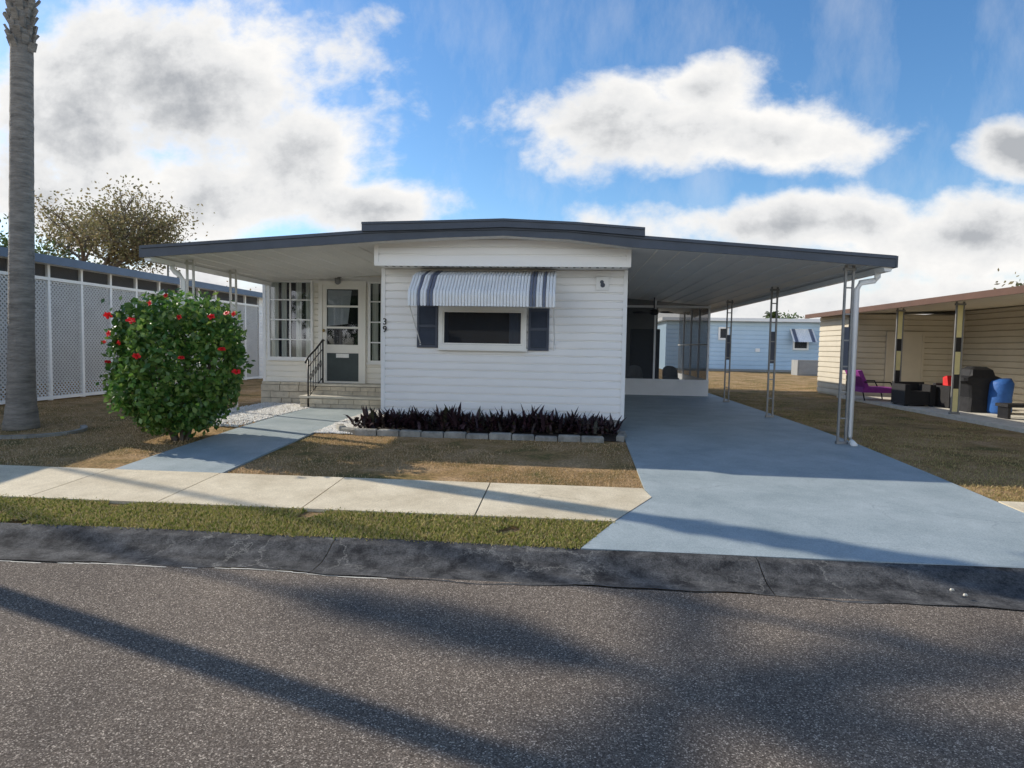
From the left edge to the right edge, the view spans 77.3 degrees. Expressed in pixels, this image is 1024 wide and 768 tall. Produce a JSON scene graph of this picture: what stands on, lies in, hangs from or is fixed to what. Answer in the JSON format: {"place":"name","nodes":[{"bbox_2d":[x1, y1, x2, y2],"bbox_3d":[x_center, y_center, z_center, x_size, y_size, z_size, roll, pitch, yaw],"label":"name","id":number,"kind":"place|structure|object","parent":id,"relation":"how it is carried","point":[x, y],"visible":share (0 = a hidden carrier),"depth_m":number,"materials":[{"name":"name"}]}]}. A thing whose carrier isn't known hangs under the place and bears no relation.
{"place":"outdoors","nodes":[
{"label":"outdoors","id":0,"kind":"place"},
{"bbox_2d":[207,402,383,433],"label":"white gravel","id":1,"kind":"structure","parent":0,"point":[258,412],"depth_m":10.74,"materials":[{"name":"white gravel"}]},
{"bbox_2d":[0,559,1023,767],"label":"road","id":2,"kind":"structure","parent":0,"point":[115,665],"depth_m":2.96,"materials":[{"name":"grey asphalt"}]},
{"bbox_2d":[0,560,386,578],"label":"kerb joint","id":3,"kind":"object","parent":2,"relation":"on","point":[215,567],"visible":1,"depth_m":4.36,"materials":[{"name":"concrete"}]},
{"bbox_2d":[0,371,1023,595],"bbox_3d":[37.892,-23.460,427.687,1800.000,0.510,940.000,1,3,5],"label":"ground","id":4,"kind":"structure","parent":0,"point":[524,456],"depth_m":8.12,"materials":[{"name":"brown soil"}]},
{"bbox_2d":[2,0,40,430],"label":"palm tree","id":5,"kind":"object","parent":4,"relation":"on","point":[21,412],"visible":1,"depth_m":8.83,"materials":[{"name":"grey plant"}]},
{"bbox_2d":[0,425,87,438],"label":"tree ring edging","id":6,"kind":"object","parent":4,"relation":"on","point":[82,428],"visible":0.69,"depth_m":8.48,"materials":[{"name":"grey concrete"}]},
{"bbox_2d":[0,214,127,266],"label":"broadleaf tree","id":7,"kind":"object","parent":4,"relation":"on","point":[4,241],"visible":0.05,"depth_m":29.12,"materials":[{"name":"green plant"}]},
{"bbox_2d":[34,172,214,277],"bbox_3d":[-18.856,-5.131,29.624,8.957,8.568,9.079,1,3,5],"label":"broadleaf tree","id":8,"kind":"object","parent":4,"relation":"on","point":[102,231],"visible":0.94,"depth_m":28.68,"materials":[{"name":"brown plant"}]},
{"bbox_2d":[0,247,262,404],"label":"lattice carport","id":9,"kind":"object","parent":4,"relation":"on","point":[72,322],"visible":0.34,"depth_m":13.86,"materials":[{"name":"white paint"}]},
{"bbox_2d":[96,288,254,440],"bbox_3d":[-4.368,-0.239,8.329,1.804,1.993,1.723,-1,4,-30],"label":"hibiscus bush","id":10,"kind":"object","parent":4,"relation":"on","point":[143,342],"visible":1,"depth_m":7.91,"materials":[{"name":"green plant"}]},
{"bbox_2d":[115,407,369,472],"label":"walkway","id":11,"kind":"structure","parent":4,"relation":"on","point":[229,450],"depth_m":8.09,"materials":[{"name":"paint"}]},
{"bbox_2d":[0,493,615,548],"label":"verge grass","id":12,"kind":"structure","parent":4,"relation":"on","point":[160,515],"depth_m":5.10,"materials":[{"name":"green plant"}]},
{"bbox_2d":[0,399,642,487],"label":"lawn grass","id":13,"kind":"structure","parent":4,"relation":"on","point":[259,463],"depth_m":7.69,"materials":[{"name":"brown plant"}]},
{"bbox_2d":[336,424,626,442],"bbox_3d":[-0.477,0.691,9.136,4.210,0.115,0.722,1,3,5],"label":"garden edging","id":14,"kind":"object","parent":4,"relation":"on","point":[621,436],"visible":0.94,"depth_m":8.82,"materials":[{"name":"grey concrete"}]},
{"bbox_2d":[366,426,617,440],"bbox_3d":[-0.412,0.703,9.319,3.890,0.017,0.900,1,3,5],"label":"planting bed","id":15,"kind":"object","parent":4,"relation":"on","point":[608,437],"visible":0.25,"depth_m":9.30,"materials":[{"name":"brown soil"}]},
{"bbox_2d":[342,405,389,428],"bbox_3d":[-2.116,0.481,9.391,0.884,0.377,0.571,1,3,5],"label":"purple plant","id":16,"kind":"object","parent":15,"relation":"on","point":[372,419],"visible":0.98,"depth_m":9.32,"materials":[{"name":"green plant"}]},
{"bbox_2d":[379,405,417,428],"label":"purple plant","id":17,"kind":"object","parent":15,"relation":"on","point":[395,420],"visible":0.87,"depth_m":9.34,"materials":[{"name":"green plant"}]},
{"bbox_2d":[394,405,439,429],"bbox_3d":[-1.385,0.494,9.428,0.868,0.372,0.627,1,3,5],"label":"purple plant","id":18,"kind":"object","parent":15,"relation":"on","point":[420,424],"visible":0.89,"depth_m":9.34,"materials":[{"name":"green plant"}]},
{"bbox_2d":[417,403,474,430],"bbox_3d":[-0.954,0.466,9.381,0.823,0.450,0.600,1,3,5],"label":"purple plant","id":19,"kind":"object","parent":15,"relation":"on","point":[440,421],"visible":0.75,"depth_m":9.30,"materials":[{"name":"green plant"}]},
{"bbox_2d":[443,407,492,432],"bbox_3d":[-0.625,0.510,9.248,0.855,0.387,0.448,1,3,5],"label":"purple plant","id":20,"kind":"object","parent":15,"relation":"on","point":[466,420],"visible":0.93,"depth_m":9.21,"materials":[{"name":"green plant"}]},
{"bbox_2d":[467,409,516,431],"bbox_3d":[-0.302,0.523,9.332,0.823,0.363,0.517,1,3,5],"label":"purple plant","id":21,"kind":"object","parent":15,"relation":"on","point":[493,423],"visible":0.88,"depth_m":9.24,"materials":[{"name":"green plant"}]},
{"bbox_2d":[491,406,538,432],"bbox_3d":[0.037,0.518,9.296,0.858,0.389,0.575,1,3,5],"label":"purple plant","id":22,"kind":"object","parent":15,"relation":"on","point":[512,419],"visible":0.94,"depth_m":9.25,"materials":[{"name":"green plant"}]},
{"bbox_2d":[519,404,555,432],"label":"purple plant","id":23,"kind":"object","parent":15,"relation":"on","point":[529,422],"visible":0.59,"depth_m":9.29,"materials":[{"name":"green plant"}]},
{"bbox_2d":[528,408,582,433],"bbox_3d":[0.588,0.539,9.260,0.888,0.371,0.578,1,3,5],"label":"purple plant","id":24,"kind":"object","parent":15,"relation":"on","point":[552,426],"visible":0.92,"depth_m":9.15,"materials":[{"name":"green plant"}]},
{"bbox_2d":[561,408,599,433],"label":"purple plant","id":25,"kind":"object","parent":15,"relation":"on","point":[571,419],"visible":0.69,"depth_m":9.21,"materials":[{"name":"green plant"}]},
{"bbox_2d":[575,414,626,435],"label":"purple plant","id":26,"kind":"object","parent":15,"relation":"on","point":[601,426],"visible":1,"depth_m":9.08,"materials":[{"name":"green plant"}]},
{"bbox_2d":[0,522,1023,609],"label":"kerb gutter","id":27,"kind":"object","parent":4,"relation":"on","point":[982,586],"visible":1,"depth_m":4.46,"materials":[{"name":"concrete"}]},
{"bbox_2d":[139,218,897,445],"bbox_3d":[0.351,-1.117,15.327,10.442,3.008,13.325,1,3,5],"label":"mobile home","id":28,"kind":"object","parent":4,"relation":"on","point":[514,315],"visible":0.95,"depth_m":9.63,"materials":[{"name":"metal"}]},
{"bbox_2d":[266,280,314,360],"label":"window","id":29,"kind":"structure","parent":28,"relation":"in","point":[290,306],"depth_m":12.95,"materials":[{"name":"white glass"}]},
{"bbox_2d":[322,285,361,382],"bbox_3d":[-3.410,-0.986,12.847,0.810,1.984,0.124,1,3,5],"label":"door","id":30,"kind":"structure","parent":28,"relation":"in","point":[342,304],"depth_m":12.86,"materials":[{"name":"white glass"}]},
{"bbox_2d":[366,281,380,364],"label":"window","id":31,"kind":"structure","parent":28,"relation":"in","point":[374,287],"depth_m":12.79,"materials":[{"name":"white glass"}]},
{"bbox_2d":[437,306,527,351],"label":"window","id":32,"kind":"structure","parent":28,"relation":"in","point":[469,328],"depth_m":9.59,"materials":[{"name":"white glass"}]},
{"bbox_2d":[763,311,780,318],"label":"palm tree","id":33,"kind":"object","parent":4,"relation":"on","point":[773,314],"visible":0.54,"depth_m":67.34,"materials":[{"name":"green plant"}]},
{"bbox_2d":[767,310,809,318],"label":"broadleaf tree","id":34,"kind":"object","parent":4,"relation":"on","point":[788,315],"visible":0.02,"depth_m":72.26,"materials":[{"name":"green plant"}]},
{"bbox_2d":[791,360,818,375],"bbox_3d":[15.155,-0.833,32.733,1.370,0.774,0.930,1,3,5],"label":"air conditioner","id":35,"kind":"object","parent":4,"relation":"on","point":[805,367],"visible":0.65,"depth_m":32.32,"materials":[{"name":"white metal"}]},
{"bbox_2d":[805,285,1023,413],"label":"tan house","id":36,"kind":"structure","parent":4,"relation":"on","point":[952,335],"depth_m":17.05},
{"bbox_2d":[883,332,924,395],"bbox_3d":[10.527,-0.497,17.188,0.974,1.803,0.038,1,3,5],"label":"door","id":37,"kind":"structure","parent":36,"relation":"in","point":[913,342],"depth_m":17.16,"materials":[{"name":"beige wood"}]},
{"bbox_2d":[837,395,1023,432],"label":"carport slab","id":38,"kind":"structure","parent":4,"relation":"on","point":[1015,422],"depth_m":12.64,"materials":[{"name":"concrete"}]},
{"bbox_2d":[845,370,891,400],"bbox_3d":[8.916,0.026,15.904,0.980,0.744,0.856,1,3,5],"label":"lounge chair","id":39,"kind":"object","parent":38,"relation":"on","point":[861,384],"visible":0.64,"depth_m":15.55,"materials":[{"name":"purple fabric"}]},
{"bbox_2d":[891,381,935,406],"bbox_3d":[9.082,0.222,14.493,0.652,0.520,0.600,1,3,5],"label":"wicker sofa","id":40,"kind":"object","parent":38,"relation":"on","point":[911,393],"visible":1,"depth_m":14.24,"materials":[{"name":"black wicker"}]},
{"bbox_2d":[933,383,950,408],"bbox_3d":[9.695,0.258,14.064,0.525,0.520,0.650,1,3,5],"label":"wicker sofa","id":41,"kind":"object","parent":38,"relation":"on","point":[943,395],"visible":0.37,"depth_m":14.01,"materials":[{"name":"black wicker"}]},
{"bbox_2d":[943,376,951,385],"bbox_3d":[9.794,0.005,14.005,0.460,0.365,0.460,1,3,5],"label":"cushion","id":42,"kind":"object","parent":41,"relation":"on","point":[946,380],"visible":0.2,"depth_m":14.07,"materials":[{"name":"red fabric"}]},
{"bbox_2d":[958,366,1001,412],"bbox_3d":[9.515,0.106,13.140,0.720,0.932,0.520,1,3,5],"label":"covered grill","id":43,"kind":"object","parent":38,"relation":"on","point":[975,384],"visible":0.74,"depth_m":12.93,"materials":[{"name":"black fabric"}]},
{"bbox_2d":[987,378,1014,413],"bbox_3d":[9.786,0.237,12.822,0.435,0.713,0.409,1,3,5],"label":"blue bin","id":44,"kind":"object","parent":38,"relation":"on","point":[1001,390],"visible":0.83,"depth_m":12.69,"materials":[{"name":"blue plastic"}]},
{"bbox_2d":[995,403,1023,418],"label":"bench","id":45,"kind":"object","parent":38,"relation":"on","point":[1004,411],"visible":1,"depth_m":11.79,"materials":[{"name":"grey concrete"}]},
{"bbox_2d":[993,268,1023,288],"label":"broadleaf tree","id":46,"kind":"object","parent":4,"relation":"on","point":[1011,282],"depth_m":27.32,"materials":[{"name":"green plant"}]},
{"bbox_2d":[0,465,1023,522],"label":"sidewalk","id":47,"kind":"structure","parent":0,"point":[313,493],"depth_m":5.87,"materials":[{"name":"concrete"}]},
{"bbox_2d":[0,0,1023,318],"label":"sky","id":48,"kind":"structure","parent":0,"point":[887,127],"materials":[{"name":"blue"}]},
{"bbox_2d":[709,318,820,371],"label":"blue house","id":49,"kind":"structure","parent":0,"point":[797,339],"depth_m":36.76,"materials":[{"name":"blue metal"}]},
{"bbox_2d":[718,327,728,339],"bbox_3d":[12.190,-2.915,36.879,0.577,0.737,0.075,1,3,5],"label":"window","id":50,"kind":"structure","parent":49,"relation":"in","point":[721,330],"depth_m":36.88,"materials":[{"name":"grey"}]},
{"bbox_2d":[792,341,808,349],"bbox_3d":[16.485,-2.429,36.527,0.884,0.986,0.075,1,3,5],"label":"window","id":51,"kind":"structure","parent":49,"relation":"in","point":[796,345],"depth_m":36.53,"materials":[{"name":"grey"}]},
{"bbox_2d":[581,393,1023,567],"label":"driveway","id":52,"kind":"structure","parent":0,"point":[717,475],"depth_m":5.86,"materials":[{"name":"paint"}]},
{"bbox_2d":[708,378,1023,501],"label":"side lawn grass","id":53,"kind":"structure","parent":0,"point":[930,445],"depth_m":9.43,"materials":[{"name":"brown plant"}]}
]}

